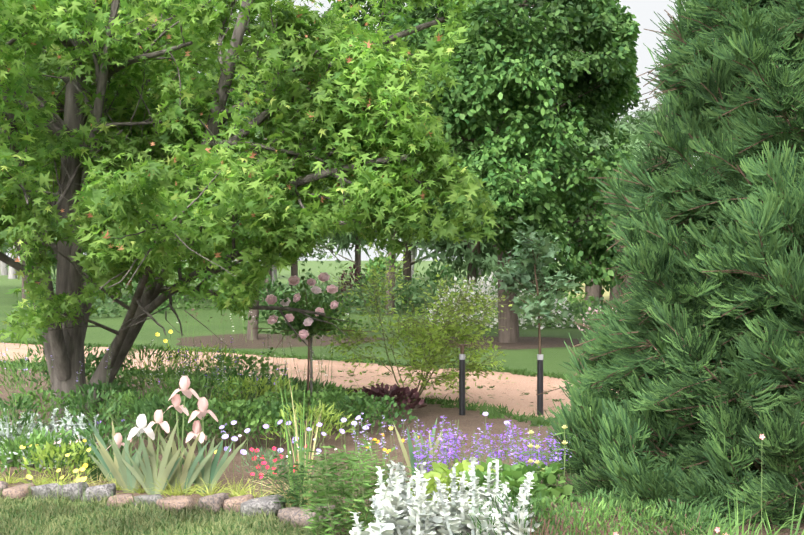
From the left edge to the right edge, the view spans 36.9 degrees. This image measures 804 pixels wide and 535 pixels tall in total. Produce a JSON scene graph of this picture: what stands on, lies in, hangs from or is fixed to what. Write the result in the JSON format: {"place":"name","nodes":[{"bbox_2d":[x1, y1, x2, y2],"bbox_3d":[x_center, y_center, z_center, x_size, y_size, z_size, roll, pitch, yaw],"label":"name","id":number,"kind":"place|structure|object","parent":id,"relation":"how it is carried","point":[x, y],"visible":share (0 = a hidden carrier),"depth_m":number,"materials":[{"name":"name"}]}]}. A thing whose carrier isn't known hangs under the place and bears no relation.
{"place":"outdoors","nodes":[
{"label":"outdoors","id":0,"kind":"place"},
{"bbox_2d":[0,261,613,534],"bbox_3d":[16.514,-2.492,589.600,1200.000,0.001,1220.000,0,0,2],"label":"ground","id":1,"kind":"structure","parent":0,"point":[554,358],"depth_m":29.60,"materials":[{"name":"green plant"}]},
{"bbox_2d":[0,486,349,534],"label":"lawn grass","id":2,"kind":"structure","parent":1,"relation":"on","point":[138,512],"depth_m":7.90,"materials":[{"name":"green plant"}]},
{"bbox_2d":[208,49,339,301],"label":"tree","id":3,"kind":"object","parent":1,"relation":"on","point":[270,271],"depth_m":40.82,"materials":[{"name":"green plant"}]},
{"bbox_2d":[176,334,385,348],"bbox_3d":[-2.815,1.546,25.611,4.389,0.001,4.404,0,0,31],"label":"mulch ring","id":4,"kind":"object","parent":1,"relation":"on","point":[239,341],"visible":0.59,"depth_m":25.25,"materials":[{"name":"brown soil"}]},
{"bbox_2d":[147,17,333,339],"bbox_3d":[-3.166,-1.997,25.659,4.507,7.106,4.436,0,1,40],"label":"tree","id":5,"kind":"object","parent":4,"relation":"on","point":[255,313],"visible":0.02,"depth_m":25.86,"materials":[{"name":"green plant"}]},
{"bbox_2d":[0,339,585,426],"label":"path edge grass","id":6,"kind":"structure","parent":1,"relation":"on","point":[494,411],"depth_m":17.76,"materials":[{"name":"green plant"}]},
{"bbox_2d":[12,254,628,343],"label":"shrubs","id":7,"kind":"object","parent":1,"relation":"on","point":[569,308],"visible":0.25,"depth_m":37.30,"materials":[{"name":"green plant"}]},
{"bbox_2d":[0,26,708,305],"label":"treeline","id":8,"kind":"object","parent":1,"relation":"on","point":[476,265],"visible":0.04,"depth_m":43.90,"materials":[{"name":"green plant"}]},
{"bbox_2d":[316,72,477,313],"bbox_3d":[-0.394,-3.007,37.581,5.854,8.959,6.266,0,0,-23],"label":"tree","id":9,"kind":"object","parent":1,"relation":"on","point":[341,266],"visible":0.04,"depth_m":37.76,"materials":[{"name":"green plant"}]},
{"bbox_2d":[432,336,590,349],"bbox_3d":[2.153,1.550,25.073,3.790,0.001,3.804,0,0,31],"label":"mulch ring","id":10,"kind":"object","parent":1,"relation":"on","point":[531,342],"visible":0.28,"depth_m":24.65,"materials":[{"name":"brown soil"}]},
{"bbox_2d":[313,0,654,342],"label":"tree","id":11,"kind":"object","parent":10,"relation":"on","point":[516,65],"visible":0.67,"depth_m":22.58,"materials":[{"name":"green plant"}]},
{"bbox_2d":[533,0,803,534],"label":"conifer tree","id":12,"kind":"object","parent":1,"relation":"on","point":[695,341],"visible":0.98,"depth_m":8.39,"materials":[{"name":"green plant"}]},
{"bbox_2d":[0,343,616,419],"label":"gravel path","id":13,"kind":"structure","parent":0,"point":[527,384],"depth_m":17.25,"materials":[{"name":"beige gravel"}]},
{"bbox_2d":[13,344,580,442],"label":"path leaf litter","id":14,"kind":"object","parent":13,"relation":"on","point":[466,388],"visible":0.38,"depth_m":16.91,"materials":[{"name":"brown plant"}]},
{"bbox_2d":[491,216,581,414],"bbox_3d":[1.415,0.525,13.507,0.986,2.224,1.012,0,1,-37],"label":"young tree","id":15,"kind":"object","parent":13,"relation":"on","point":[514,276],"visible":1,"depth_m":13.36,"materials":[{"name":"green plant"}]},
{"bbox_2d":[6,0,699,260],"label":"sky","id":16,"kind":"structure","parent":0,"point":[644,10],"materials":[{"name":"white"}]},
{"bbox_2d":[0,367,803,534],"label":"bed soil","id":17,"kind":"structure","parent":0,"point":[468,423],"depth_m":11.30,"materials":[{"name":"brown soil"}]},
{"bbox_2d":[0,408,111,469],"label":"lambs ear","id":18,"kind":"object","parent":17,"relation":"on","point":[52,425],"visible":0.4,"depth_m":10.28},
{"bbox_2d":[85,376,247,494],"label":"iris plants","id":19,"kind":"object","parent":17,"relation":"on","point":[194,472],"visible":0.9,"depth_m":8.89,"materials":[{"name":"green plant"}]},
{"bbox_2d":[0,0,499,424],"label":"maple tree","id":20,"kind":"object","parent":17,"relation":"on","point":[151,173],"visible":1,"depth_m":11.32,"materials":[{"name":"green plant"}]},
{"bbox_2d":[243,264,380,414],"bbox_3d":[-1.009,0.800,12.799,1.235,1.685,1.388,0,1,43],"label":"standard rose","id":21,"kind":"object","parent":17,"relation":"on","point":[307,327],"visible":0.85,"depth_m":12.68,"materials":[{"name":"green"}]},
{"bbox_2d":[0,330,803,534],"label":"flower bed plants","id":22,"kind":"object","parent":17,"relation":"on","point":[288,394],"visible":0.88,"depth_m":9.40,"materials":[{"name":"green plant"}]},
{"bbox_2d":[316,242,511,405],"bbox_3d":[0.191,0.770,14.360,2.210,2.207,2.349,0,1,-38],"label":"feathery shrub","id":23,"kind":"object","parent":17,"relation":"on","point":[434,333],"visible":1,"depth_m":14.14,"materials":[{"name":"green plant"}]},
{"bbox_2d":[349,457,539,534],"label":"lambs ear","id":24,"kind":"object","parent":17,"relation":"on","point":[400,509],"visible":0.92,"depth_m":6.48,"materials":[{"name":"silver plant"}]},
{"bbox_2d":[445,336,481,414],"bbox_3d":[0.693,1.198,13.321,0.467,0.881,0.327,0,0,2],"label":"bollard light","id":25,"kind":"object","parent":17,"relation":"on","point":[461,383],"visible":0.98,"depth_m":13.32,"materials":[{"name":"black plastic"}]},
{"bbox_2d":[562,279,609,303],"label":"paddock field","id":26,"kind":"structure","parent":0,"point":[606,294],"depth_m":58.53,"materials":[{"name":"yellow plant"}]}
]}

